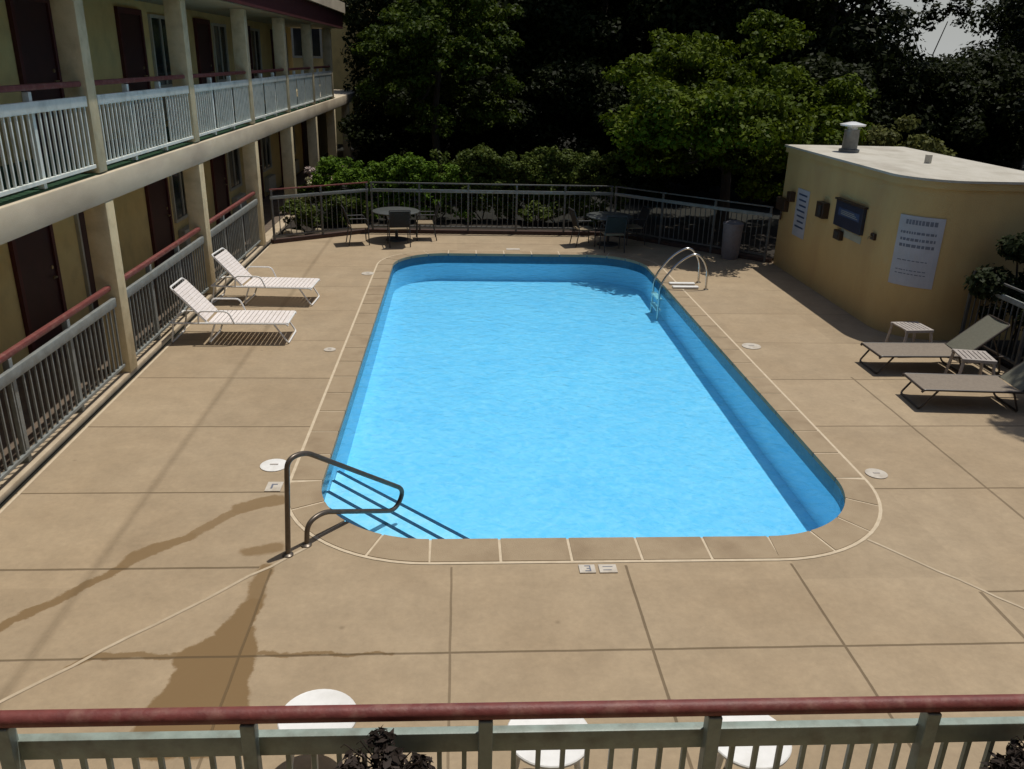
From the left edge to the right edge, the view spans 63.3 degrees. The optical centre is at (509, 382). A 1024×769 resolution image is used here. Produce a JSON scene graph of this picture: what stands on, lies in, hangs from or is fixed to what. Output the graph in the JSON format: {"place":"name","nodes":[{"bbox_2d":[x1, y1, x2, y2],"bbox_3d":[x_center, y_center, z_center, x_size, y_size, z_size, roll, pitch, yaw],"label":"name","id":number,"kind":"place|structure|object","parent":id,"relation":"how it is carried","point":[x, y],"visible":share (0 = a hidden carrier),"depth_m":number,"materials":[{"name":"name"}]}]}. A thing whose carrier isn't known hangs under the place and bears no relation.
{"place":"outdoors","nodes":[
{"label":"outdoors","id":0,"kind":"place"},
{"bbox_2d":[0,163,779,508],"bbox_3d":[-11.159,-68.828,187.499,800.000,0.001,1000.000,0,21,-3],"label":"ground","id":1,"kind":"structure","parent":0,"point":[652,219],"depth_m":24.93,"materials":[{"name":"green plant"}]},
{"bbox_2d":[0,0,360,503],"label":"motel building","id":2,"kind":"structure","parent":1,"relation":"on","point":[134,133],"depth_m":13.28,"materials":[{"name":"yellow paint"}]},
{"bbox_2d":[7,224,66,353],"bbox_3d":[-6.670,-1.476,11.802,0.097,2.150,1.180,0,21,-3],"label":"door","id":3,"kind":"structure","parent":2,"relation":"in","point":[33,255],"depth_m":11.78,"materials":[{"name":"red paint"}]},
{"bbox_2d":[5,0,73,156],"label":"door","id":4,"kind":"structure","parent":2,"relation":"in","point":[30,21],"depth_m":11.76,"materials":[{"name":"red paint"}]},
{"bbox_2d":[0,286,124,481],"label":"motel railing","id":5,"kind":"object","parent":2,"relation":"on","point":[10,374],"visible":1,"depth_m":9.40,"materials":[{"name":"grey metal"}]},
{"bbox_2d":[74,211,98,311],"bbox_3d":[-6.782,-2.112,13.289,0.050,2.250,0.360,0,21,-3],"label":"utility door","id":6,"kind":"structure","parent":2,"relation":"in","point":[79,219],"depth_m":13.26,"materials":[{"name":"red paint"}]},
{"bbox_2d":[113,6,154,134],"bbox_3d":[-6.872,-5.726,15.311,0.097,2.150,1.180,0,21,-3],"label":"door","id":7,"kind":"structure","parent":2,"relation":"in","point":[129,22],"depth_m":15.18,"materials":[{"name":"red paint"}]},
{"bbox_2d":[144,177,174,267],"bbox_3d":[-6.953,-3.339,16.563,0.097,2.150,1.180,0,21,-3],"label":"door","id":8,"kind":"structure","parent":2,"relation":"in","point":[157,195],"depth_m":16.57,"materials":[{"name":"red paint"}]},
{"bbox_2d":[147,14,175,120],"bbox_3d":[-6.931,-6.364,16.833,0.160,1.970,1.200,0,21,-3],"label":"window","id":9,"kind":"structure","parent":2,"relation":"in","point":[156,23],"depth_m":16.58,"materials":[{"name":"paint"}]},
{"bbox_2d":[124,227,208,355],"bbox_3d":[-5.403,-1.494,13.178,0.108,1.235,3.760,0,21,-3],"label":"motel railing","id":10,"kind":"object","parent":2,"relation":"on","point":[149,277],"visible":0.76,"depth_m":12.78,"materials":[{"name":"grey metal"}]},
{"bbox_2d":[169,171,190,249],"bbox_3d":[-7.001,-3.904,17.899,0.160,1.970,1.200,0,21,-3],"label":"window","id":11,"kind":"structure","parent":2,"relation":"in","point":[176,181],"depth_m":17.70,"materials":[{"name":"glass"}]},
{"bbox_2d":[192,18,217,116],"bbox_3d":[-7.124,-7.382,19.542,0.097,2.150,1.180,0,21,-3],"label":"door","id":12,"kind":"structure","parent":2,"relation":"in","point":[202,29],"depth_m":19.39,"materials":[{"name":"red paint"}]},
{"bbox_2d":[210,154,230,224],"bbox_3d":[-7.199,-4.958,20.701,0.097,2.150,1.180,0,21,-3],"label":"door","id":13,"kind":"structure","parent":2,"relation":"in","point":[221,198],"depth_m":20.71,"materials":[{"name":"red paint"}]},
{"bbox_2d":[211,23,233,107],"bbox_3d":[-7.172,-7.946,20.877,0.160,1.970,1.200,0,21,-3],"label":"window","id":14,"kind":"structure","parent":2,"relation":"in","point":[219,34],"depth_m":20.72,"materials":[{"name":"paint"}]},
{"bbox_2d":[209,191,260,279],"bbox_3d":[-5.631,-2.996,17.018,0.108,1.235,3.900,0,21,-3],"label":"motel railing","id":15,"kind":"object","parent":2,"relation":"on","point":[222,225],"visible":0.8,"depth_m":17.07,"materials":[{"name":"grey metal"}]},
{"bbox_2d":[226,148,246,213],"bbox_3d":[-7.247,-5.523,22.036,0.160,1.970,1.200,0,21,-3],"label":"window","id":16,"kind":"structure","parent":2,"relation":"in","point":[232,157],"depth_m":21.95,"materials":[{"name":"glass"}]},
{"bbox_2d":[250,28,264,99],"bbox_3d":[-7.382,-9.329,24.411,0.160,1.970,1.200,0,21,-3],"label":"window","id":17,"kind":"structure","parent":2,"relation":"in","point":[255,33],"depth_m":24.38,"materials":[{"name":"paint"}]},
{"bbox_2d":[257,139,264,198],"bbox_3d":[-7.418,-6.395,24.374,0.097,2.150,1.180,0,21,-3],"label":"door","id":18,"kind":"structure","parent":2,"relation":"in","point":[259,144],"depth_m":24.86,"materials":[{"name":"red paint"}]},
{"bbox_2d":[260,135,275,191],"bbox_3d":[-7.463,-6.942,25.663,0.160,1.970,1.200,0,21,-3],"label":"window","id":19,"kind":"structure","parent":2,"relation":"in","point":[270,181],"depth_m":25.60,"materials":[{"name":"glass"}]},
{"bbox_2d":[301,121,308,168],"bbox_3d":[-7.895,-9.415,32.090,0.060,2.150,1.180,0,21,-3],"label":"door","id":20,"kind":"structure","parent":2,"relation":"in","point":[303,124],"depth_m":31.92,"materials":[{"name":"red paint"}]},
{"bbox_2d":[297,166,316,210],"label":"flowering plant","id":21,"kind":"object","parent":1,"relation":"on","point":[308,170],"visible":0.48,"depth_m":23.36,"materials":[{"name":"green plant"}]},
{"bbox_2d":[300,173,334,205],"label":"flowering plant","id":22,"kind":"object","parent":1,"relation":"on","point":[316,189],"visible":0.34,"depth_m":22.28,"materials":[{"name":"green plant"}]},
{"bbox_2d":[291,0,378,143],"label":"wing","id":23,"kind":"structure","parent":1,"relation":"on","point":[340,73],"depth_m":38.70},
{"bbox_2d":[310,155,396,221],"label":"hedge shrub","id":24,"kind":"object","parent":1,"relation":"on","point":[338,169],"visible":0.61,"depth_m":21.90,"materials":[{"name":"green plant"}]},
{"bbox_2d":[339,0,424,155],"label":"tree","id":25,"kind":"object","parent":1,"relation":"on","point":[357,20],"visible":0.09,"depth_m":34.65,"materials":[{"name":"green plant"}]},
{"bbox_2d":[337,74,430,168],"bbox_3d":[-4.534,-9.412,30.616,3.181,3.708,4.141,14,24,28],"label":"thicket shrub","id":26,"kind":"object","parent":1,"relation":"on","point":[375,134],"visible":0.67,"depth_m":29.59,"materials":[{"name":"green plant"}]},
{"bbox_2d":[349,152,437,220],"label":"hedge shrub","id":27,"kind":"object","parent":1,"relation":"on","point":[375,171],"visible":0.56,"depth_m":22.12,"materials":[{"name":"green plant"}]},
{"bbox_2d":[349,8,446,154],"bbox_3d":[-3.262,-15.000,36.852,7.144,9.560,8.210,12,24,25],"label":"tree","id":28,"kind":"object","parent":1,"relation":"on","point":[363,65],"depth_m":35.03,"materials":[{"name":"green plant"}]},
{"bbox_2d":[391,156,475,221],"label":"hedge shrub","id":29,"kind":"object","parent":1,"relation":"on","point":[450,169],"visible":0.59,"depth_m":22.11,"materials":[{"name":"green plant"}]},
{"bbox_2d":[349,0,524,188],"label":"garden tree","id":30,"kind":"object","parent":1,"relation":"on","point":[414,31],"visible":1,"depth_m":25.39,"materials":[{"name":"green plant"}]},
{"bbox_2d":[397,70,490,173],"bbox_3d":[-2.625,-9.633,30.957,3.408,3.973,4.437,-18,28,-40],"label":"thicket shrub","id":31,"kind":"object","parent":1,"relation":"on","point":[424,138],"visible":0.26,"depth_m":30.35,"materials":[{"name":"green plant"}]},
{"bbox_2d":[429,143,518,221],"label":"hedge shrub","id":32,"kind":"object","parent":1,"relation":"on","point":[465,156],"visible":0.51,"depth_m":22.27,"materials":[{"name":"green plant"}]},
{"bbox_2d":[448,62,537,183],"bbox_3d":[-0.380,-9.197,29.633,3.635,4.238,4.733,1,21,-1],"label":"thicket shrub","id":33,"kind":"object","parent":1,"relation":"on","point":[505,138],"visible":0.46,"depth_m":28.63,"materials":[{"name":"green plant"}]},
{"bbox_2d":[396,0,625,137],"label":"tree","id":34,"kind":"object","parent":1,"relation":"on","point":[523,71],"visible":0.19,"depth_m":30.21,"materials":[{"name":"green plant"}]},
{"bbox_2d":[466,144,556,222],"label":"hedge shrub","id":35,"kind":"object","parent":1,"relation":"on","point":[494,160],"visible":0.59,"depth_m":22.23,"materials":[{"name":"green plant"}]},
{"bbox_2d":[0,233,1023,768],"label":"pool deck","id":36,"kind":"structure","parent":1,"relation":"on","point":[140,501],"depth_m":7.18,"materials":[{"name":"concrete"}]},
{"bbox_2d":[0,246,268,512],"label":"deck caulk line","id":37,"kind":"object","parent":36,"relation":"on","point":[55,457],"visible":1,"depth_m":9.82,"materials":[{"name":"beige rubber"}]},
{"bbox_2d":[0,547,308,702],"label":"deck caulk line","id":38,"kind":"object","parent":36,"relation":"on","point":[121,640],"visible":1,"depth_m":6.41,"materials":[{"name":"beige rubber"}]},
{"bbox_2d":[169,277,295,342],"bbox_3d":[-4.306,-1.127,12.940,1.805,0.893,0.746,0,21,-3],"label":"sun lounger","id":39,"kind":"object","parent":36,"relation":"on","point":[207,308],"visible":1,"depth_m":12.86,"materials":[{"name":"white plastic"}]},
{"bbox_2d":[211,247,319,305],"bbox_3d":[-4.395,-1.909,14.941,1.805,0.893,0.746,1,21,0],"label":"sun lounger","id":40,"kind":"object","parent":36,"relation":"on","point":[256,282],"visible":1,"depth_m":14.86,"materials":[{"name":"white plastic"}]},
{"bbox_2d":[260,459,285,471],"bbox_3d":[-2.572,0.900,9.061,0.300,0.019,0.300,0,21,-3],"label":"skimmer lid","id":41,"kind":"object","parent":36,"relation":"on","point":[272,465],"visible":0.85,"depth_m":9.04,"materials":[{"name":"white plastic"}]},
{"bbox_2d":[277,689,355,766],"bbox_3d":[-1.170,2.237,5.118,0.476,0.466,0.476,20,28,39],"label":"round table","id":42,"kind":"object","parent":36,"relation":"on","point":[324,697],"visible":0.24,"depth_m":5.14,"materials":[{"name":"white plastic"}]},
{"bbox_2d":[282,451,403,557],"bbox_3d":[-1.549,0.977,7.841,0.100,1.097,1.531,17,26,34],"label":"pool handrail","id":43,"kind":"object","parent":36,"relation":"on","point":[289,553],"visible":0.95,"depth_m":7.58,"materials":[{"name":"grey metal"}]},
{"bbox_2d":[341,205,369,245],"bbox_3d":[-3.660,-3.725,19.656,0.586,0.895,0.505,-6,22,-17],"label":"patio chair","id":44,"kind":"object","parent":36,"relation":"on","point":[358,226],"visible":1,"depth_m":19.58,"materials":[{"name":"metal"}]},
{"bbox_2d":[333,724,435,768],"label":"potted plant","id":45,"kind":"object","parent":36,"relation":"on","point":[385,755],"visible":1,"depth_m":3.87,"materials":[{"name":"purple plant"}]},
{"bbox_2d":[372,207,419,241],"bbox_3d":[-2.764,-3.830,20.223,1.140,0.717,1.140,0,21,-3],"label":"patio table","id":46,"kind":"object","parent":36,"relation":"on","point":[385,211],"visible":0.7,"depth_m":20.18,"materials":[{"name":"metal"}]},
{"bbox_2d":[387,210,410,247],"bbox_3d":[-2.614,-3.659,19.558,0.505,0.895,0.586,-4,22,-13],"label":"patio chair","id":47,"kind":"object","parent":36,"relation":"on","point":[400,220],"visible":1,"depth_m":19.33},
{"bbox_2d":[416,201,439,240],"bbox_3d":[-2.013,-3.965,20.382,0.586,0.895,0.505,-2,22,-8],"label":"patio chair","id":48,"kind":"object","parent":36,"relation":"on","point":[434,215],"visible":0.95,"depth_m":20.27,"materials":[{"name":"black metal"}]},
{"bbox_2d":[0,694,1023,768],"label":"pool railing","id":49,"kind":"object","parent":36,"relation":"on","point":[250,742],"visible":0.98,"depth_m":4.09,"materials":[{"name":"grey metal"}]},
{"bbox_2d":[271,228,771,262],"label":"bed curb","id":50,"kind":"structure","parent":36,"relation":"on","point":[507,232],"depth_m":21.04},
{"bbox_2d":[269,182,369,239],"bbox_3d":[-4.561,-4.131,20.117,2.569,1.270,0.052,-15,27,-36],"label":"fence run","id":51,"kind":"object","parent":50,"relation":"on","point":[320,193],"visible":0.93,"depth_m":20.00,"materials":[{"name":"grey paint"}]},
{"bbox_2d":[370,182,613,231],"bbox_3d":[-0.444,-4.391,21.055,6.130,1.270,0.052,0,21,-3],"label":"fence run","id":52,"kind":"object","parent":50,"relation":"on","point":[492,192],"visible":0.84,"depth_m":20.97,"materials":[{"name":"grey paint"}]},
{"bbox_2d":[614,186,773,262],"bbox_3d":[4.263,-3.853,19.986,4.188,1.270,0.054,18,27,36],"label":"fence run","id":53,"kind":"object","parent":50,"relation":"on","point":[663,200],"visible":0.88,"depth_m":19.82,"materials":[{"name":"grey paint"}]},
{"bbox_2d":[276,220,777,260],"bbox_3d":[2.488,-3.571,20.825,16.340,0.049,4.050,0,21,-3],"label":"planting bed","id":54,"kind":"object","parent":36,"relation":"on","point":[772,241],"visible":0.35,"depth_m":21.75,"materials":[{"name":"soil"}]},
{"bbox_2d":[279,198,319,231],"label":"bed shrub","id":55,"kind":"object","parent":54,"relation":"on","point":[303,214],"visible":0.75,"depth_m":20.45,"materials":[{"name":"green plant"}]},
{"bbox_2d":[314,194,354,226],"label":"bed shrub","id":56,"kind":"object","parent":54,"relation":"on","point":[333,214],"visible":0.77,"depth_m":21.26,"materials":[{"name":"green plant"}]},
{"bbox_2d":[333,195,377,223],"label":"bed shrub","id":57,"kind":"object","parent":54,"relation":"on","point":[359,207],"visible":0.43,"depth_m":21.67,"materials":[{"name":"green plant"}]},
{"bbox_2d":[518,200,552,226],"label":"bush","id":58,"kind":"object","parent":54,"relation":"on","point":[526,215],"visible":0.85,"depth_m":21.90,"materials":[{"name":"green plant"}]},
{"bbox_2d":[598,9,877,228],"bbox_3d":[5.614,-6.370,20.755,6.869,5.540,7.889,4,21,6],"label":"maple tree","id":59,"kind":"object","parent":54,"relation":"on","point":[723,114],"visible":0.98,"depth_m":19.89,"materials":[{"name":"green plant"}]},
{"bbox_2d":[858,114,956,156],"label":"olive shrub","id":60,"kind":"object","parent":54,"relation":"on","point":[885,136],"visible":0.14,"depth_m":20.07,"materials":[{"name":"green plant"}]},
{"bbox_2d":[508,718,586,768],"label":"round table","id":61,"kind":"object","parent":36,"relation":"on","point":[549,759],"visible":0.27,"depth_m":4.81,"materials":[{"name":"white plastic"}]},
{"bbox_2d":[568,207,595,246],"bbox_3d":[1.740,-3.769,20.127,0.586,0.895,0.505,-4,22,-13],"label":"patio chair","id":62,"kind":"object","parent":36,"relation":"on","point":[574,217],"visible":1,"depth_m":20.03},
{"bbox_2d":[322,254,844,539],"bbox_3d":[0.514,-0.388,13.632,5.574,0.743,12.184,0,21,-3],"label":"pool basin","id":63,"kind":"object","parent":36,"relation":"in","point":[513,436],"visible":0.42,"depth_m":11.98,"materials":[{"name":"liquid"}]},
{"bbox_2d":[650,247,707,320],"bbox_3d":[3.439,-1.985,16.797,1.020,1.387,0.657,0,21,-3],"label":"pool ladder","id":64,"kind":"object","parent":63,"relation":"on","point":[678,285],"visible":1,"depth_m":16.73,"materials":[{"name":"metal"}]},
{"bbox_2d":[290,250,881,563],"bbox_3d":[0.515,-0.716,13.484,6.250,0.057,12.940,0,21,-3],"label":"pool coping","id":65,"kind":"object","parent":36,"relation":"on","point":[856,521],"visible":0.98,"depth_m":8.25,"materials":[{"name":"concrete"}]},
{"bbox_2d":[598,564,617,572],"bbox_3d":[0.869,1.652,7.366,0.160,0.013,0.125,0,21,-3],"label":"depth marker","id":66,"kind":"object","parent":36,"relation":"on","point":[607,568],"visible":1,"depth_m":7.36,"materials":[{"name":"white tile"}]},
{"bbox_2d":[586,211,632,246],"bbox_3d":[2.410,-3.728,20.302,1.140,0.717,1.140,0,21,-3],"label":"patio table","id":67,"kind":"object","parent":36,"relation":"on","point":[601,215],"visible":0.73,"depth_m":20.25,"materials":[{"name":"metal"}]},
{"bbox_2d":[599,215,627,252],"bbox_3d":[2.439,-3.531,19.563,0.505,0.895,0.586,-2,22,-8],"label":"patio chair","id":68,"kind":"object","parent":36,"relation":"on","point":[615,225],"visible":1,"depth_m":19.33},
{"bbox_2d":[620,205,650,244],"bbox_3d":[3.088,-3.883,20.508,0.586,0.895,0.505,-4,22,-13],"label":"patio chair","id":69,"kind":"object","parent":36,"relation":"on","point":[643,216],"visible":0.88,"depth_m":20.41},
{"bbox_2d":[721,220,743,259],"bbox_3d":[5.114,-3.295,19.148,0.470,0.879,0.470,18,27,36],"label":"trash bin","id":70,"kind":"object","parent":36,"relation":"on","point":[731,236],"visible":1,"depth_m":18.98,"materials":[{"name":"grey plastic"}]},
{"bbox_2d":[715,715,791,768],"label":"round table","id":71,"kind":"object","parent":36,"relation":"on","point":[765,758],"visible":0.28,"depth_m":4.86,"materials":[{"name":"white plastic"}]},
{"bbox_2d":[865,468,887,478],"bbox_3d":[4.070,1.009,9.219,0.240,0.019,0.240,0,21,-3],"label":"skimmer lid","id":72,"kind":"object","parent":36,"relation":"on","point":[875,473],"visible":1,"depth_m":9.20,"materials":[{"name":"grey plastic"}]},
{"bbox_2d":[885,321,933,342],"bbox_3d":[6.340,-0.692,13.173,0.528,0.433,0.524,-1,21,-7],"label":"side table","id":73,"kind":"object","parent":36,"relation":"on","point":[914,327],"visible":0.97,"depth_m":13.04,"materials":[{"name":"grey plastic"}]},
{"bbox_2d":[859,315,1010,373],"bbox_3d":[6.312,-0.577,12.388,1.913,0.778,0.632,0,21,-3],"label":"sun lounger","id":74,"kind":"object","parent":36,"relation":"on","point":[980,332],"visible":0.86,"depth_m":12.40,"materials":[{"name":"brown metal"}]},
{"bbox_2d":[868,539,1023,608],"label":"deck caulk line","id":75,"kind":"object","parent":36,"relation":"on","point":[947,574],"visible":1,"depth_m":7.40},
{"bbox_2d":[900,361,1023,411],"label":"sun lounger","id":76,"kind":"object","parent":36,"relation":"on","point":[993,384],"visible":1,"depth_m":11.17,"materials":[{"name":"grey fabric"}]},
{"bbox_2d":[943,349,997,374],"bbox_3d":[6.615,-0.193,11.912,0.528,0.433,0.524,5,21,8],"label":"side table","id":77,"kind":"object","parent":36,"relation":"on","point":[977,356],"visible":0.97,"depth_m":11.78,"materials":[{"name":"grey plastic"}]},
{"bbox_2d":[959,271,1023,366],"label":"fence run","id":78,"kind":"object","parent":36,"relation":"on","point":[1011,300],"visible":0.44,"depth_m":12.50,"materials":[{"name":"grey paint"}]},
{"bbox_2d":[978,340,1023,369],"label":"planting bed","id":79,"kind":"object","parent":36,"relation":"on","point":[1007,364],"depth_m":13.17,"materials":[{"name":"soil"}]},
{"bbox_2d":[962,232,1023,353],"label":"corner shrub","id":80,"kind":"object","parent":79,"relation":"on","point":[1011,247],"visible":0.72,"depth_m":12.75,"materials":[{"name":"green plant"}]},
{"bbox_2d":[979,727,1023,768],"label":"potted plant","id":81,"kind":"object","parent":36,"relation":"on","point":[1015,757],"visible":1,"depth_m":4.14,"materials":[{"name":"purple plant"}]},
{"bbox_2d":[503,146,593,222],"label":"hedge shrub","id":82,"kind":"object","parent":1,"relation":"on","point":[529,158],"visible":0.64,"depth_m":22.27,"materials":[{"name":"green plant"}]},
{"bbox_2d":[519,55,634,185],"bbox_3d":[2.597,-9.108,29.249,5.029,4.503,3.862,7,22,14],"label":"thicket shrub","id":83,"kind":"object","parent":1,"relation":"on","point":[572,107],"visible":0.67,"depth_m":28.29,"materials":[{"name":"green plant"}]},
{"bbox_2d":[542,145,628,225],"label":"hedge shrub","id":84,"kind":"object","parent":1,"relation":"on","point":[586,162],"visible":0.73,"depth_m":22.25,"materials":[{"name":"green plant"}]},
{"bbox_2d":[522,0,679,174],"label":"tree","id":85,"kind":"object","parent":1,"relation":"on","point":[600,39],"visible":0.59,"depth_m":29.44,"materials":[{"name":"green plant"}]},
{"bbox_2d":[608,0,713,55],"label":"tree","id":86,"kind":"object","parent":1,"relation":"on","point":[648,44],"visible":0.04,"depth_m":35.08,"materials":[{"name":"green plant"}]},
{"bbox_2d":[619,77,720,203],"bbox_3d":[5.331,-7.789,26.750,4.437,3.973,3.408,-10,24,-26],"label":"thicket shrub","id":87,"kind":"object","parent":1,"relation":"on","point":[654,183],"visible":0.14,"depth_m":26.63,"materials":[{"name":"green plant"}]},
{"bbox_2d":[626,0,839,184],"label":"tree","id":88,"kind":"object","parent":1,"relation":"on","point":[701,10],"visible":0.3,"depth_m":27.36,"materials":[{"name":"green plant"}]},
{"bbox_2d":[709,91,785,208],"bbox_3d":[8.210,-7.692,26.693,3.408,3.973,4.437,-3,22,-12],"label":"thicket shrub","id":89,"kind":"object","parent":1,"relation":"on","point":[734,185],"visible":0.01,"depth_m":27.04,"materials":[{"name":"green plant"}]},
{"bbox_2d":[708,0,925,135],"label":"tree","id":90,"kind":"object","parent":1,"relation":"on","point":[843,37],"visible":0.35,"depth_m":28.22,"materials":[{"name":"green plant"}]},
{"bbox_2d":[761,52,896,197],"bbox_3d":[9.839,-8.062,26.692,4.090,4.768,5.324,20,28,39],"label":"thicket shrub","id":91,"kind":"object","parent":1,"relation":"on","point":[823,71],"visible":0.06,"depth_m":25.03,"materials":[{"name":"green plant"}]},
{"bbox_2d":[876,47,938,132],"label":"thicket shrub","id":92,"kind":"object","parent":1,"relation":"on","point":[926,58],"visible":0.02,"depth_m":33.41,"materials":[{"name":"green plant"}]},
{"bbox_2d":[868,57,991,158],"bbox_3d":[14.399,-8.991,29.374,5.325,4.768,4.090,0,21,-3],"label":"thicket shrub","id":93,"kind":"object","parent":1,"relation":"on","point":[929,89],"visible":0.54,"depth_m":28.54,"materials":[{"name":"green plant"}]},
{"bbox_2d":[902,0,986,66],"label":"sparse tree","id":94,"kind":"object","parent":1,"relation":"on","point":[928,16],"visible":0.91,"depth_m":32.22,"materials":[{"name":"green plant"}]},
{"bbox_2d":[920,48,1023,169],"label":"thicket shrub","id":95,"kind":"object","parent":1,"relation":"on","point":[1003,130],"visible":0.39,"depth_m":29.62,"materials":[{"name":"green plant"}]},
{"bbox_2d":[971,45,1023,168],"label":"thicket shrub","id":96,"kind":"object","parent":1,"relation":"on","point":[1012,57],"visible":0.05,"depth_m":31.62,"materials":[{"name":"green plant"}]},
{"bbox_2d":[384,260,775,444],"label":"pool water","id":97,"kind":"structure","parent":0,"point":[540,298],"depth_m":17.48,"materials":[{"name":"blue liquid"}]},
{"bbox_2d":[337,126,1023,170],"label":"hill","id":98,"kind":"structure","parent":0,"point":[339,147],"depth_m":39.52,"materials":[{"name":"green plant"}]},
{"bbox_2d":[953,0,1023,170],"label":"tree","id":99,"kind":"object","parent":98,"relation":"on","point":[1015,21],"visible":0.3,"depth_m":36.02,"materials":[{"name":"green plant"}]},
{"bbox_2d":[773,144,1023,340],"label":"pump house","id":100,"kind":"structure","parent":0,"point":[979,206],"depth_m":14.05,"materials":[{"name":"yellow paint"}]},
{"bbox_2d":[775,196,788,219],"bbox_3d":[5.983,-3.818,18.274,0.109,0.470,0.500,0,21,-3],"label":"utility box","id":101,"kind":"object","parent":100,"relation":"attached to","point":[782,203],"visible":0.93,"depth_m":18.15,"materials":[{"name":"brown metal"}]},
{"bbox_2d":[792,188,809,239],"bbox_3d":[6.085,-3.533,17.370,0.014,0.980,0.620,0,21,-3],"label":"wall sign","id":102,"kind":"object","parent":100,"relation":"attached to","point":[801,210],"visible":1,"depth_m":17.36,"materials":[{"name":"white plastic"}]},
{"bbox_2d":[815,201,829,218],"bbox_3d":[6.077,-3.366,16.198,0.169,0.300,0.340,0,21,-3],"label":"phone box","id":103,"kind":"object","parent":100,"relation":"attached to","point":[822,210],"visible":1,"depth_m":16.08,"materials":[{"name":"brown metal"}]},
{"bbox_2d":[833,197,868,235],"bbox_3d":[6.181,-3.033,15.130,0.089,0.500,1.200,0,21,-3],"label":"notice board","id":104,"kind":"object","parent":100,"relation":"attached to","point":[850,216],"visible":1,"depth_m":15.02,"materials":[{"name":"plastic"}]},
{"bbox_2d":[838,122,865,152],"bbox_3d":[6.867,-4.941,16.704,0.500,0.580,0.500,0,21,-3],"label":"roof vent","id":105,"kind":"object","parent":100,"relation":"on","point":[850,138],"visible":1,"depth_m":16.61,"materials":[{"name":"metal"}]},
{"bbox_2d":[888,214,946,289],"bbox_3d":[6.605,-2.123,13.512,0.691,1.140,0.086,18,27,37],"label":"rules sign","id":106,"kind":"object","parent":100,"relation":"attached to","point":[918,242],"visible":1,"depth_m":13.48,"materials":[{"name":"white plastic"}]},
{"bbox_2d":[839,0,1002,62],"label":"sky","id":107,"kind":"structure","parent":0,"point":[952,38],"materials":[{"name":"white"}]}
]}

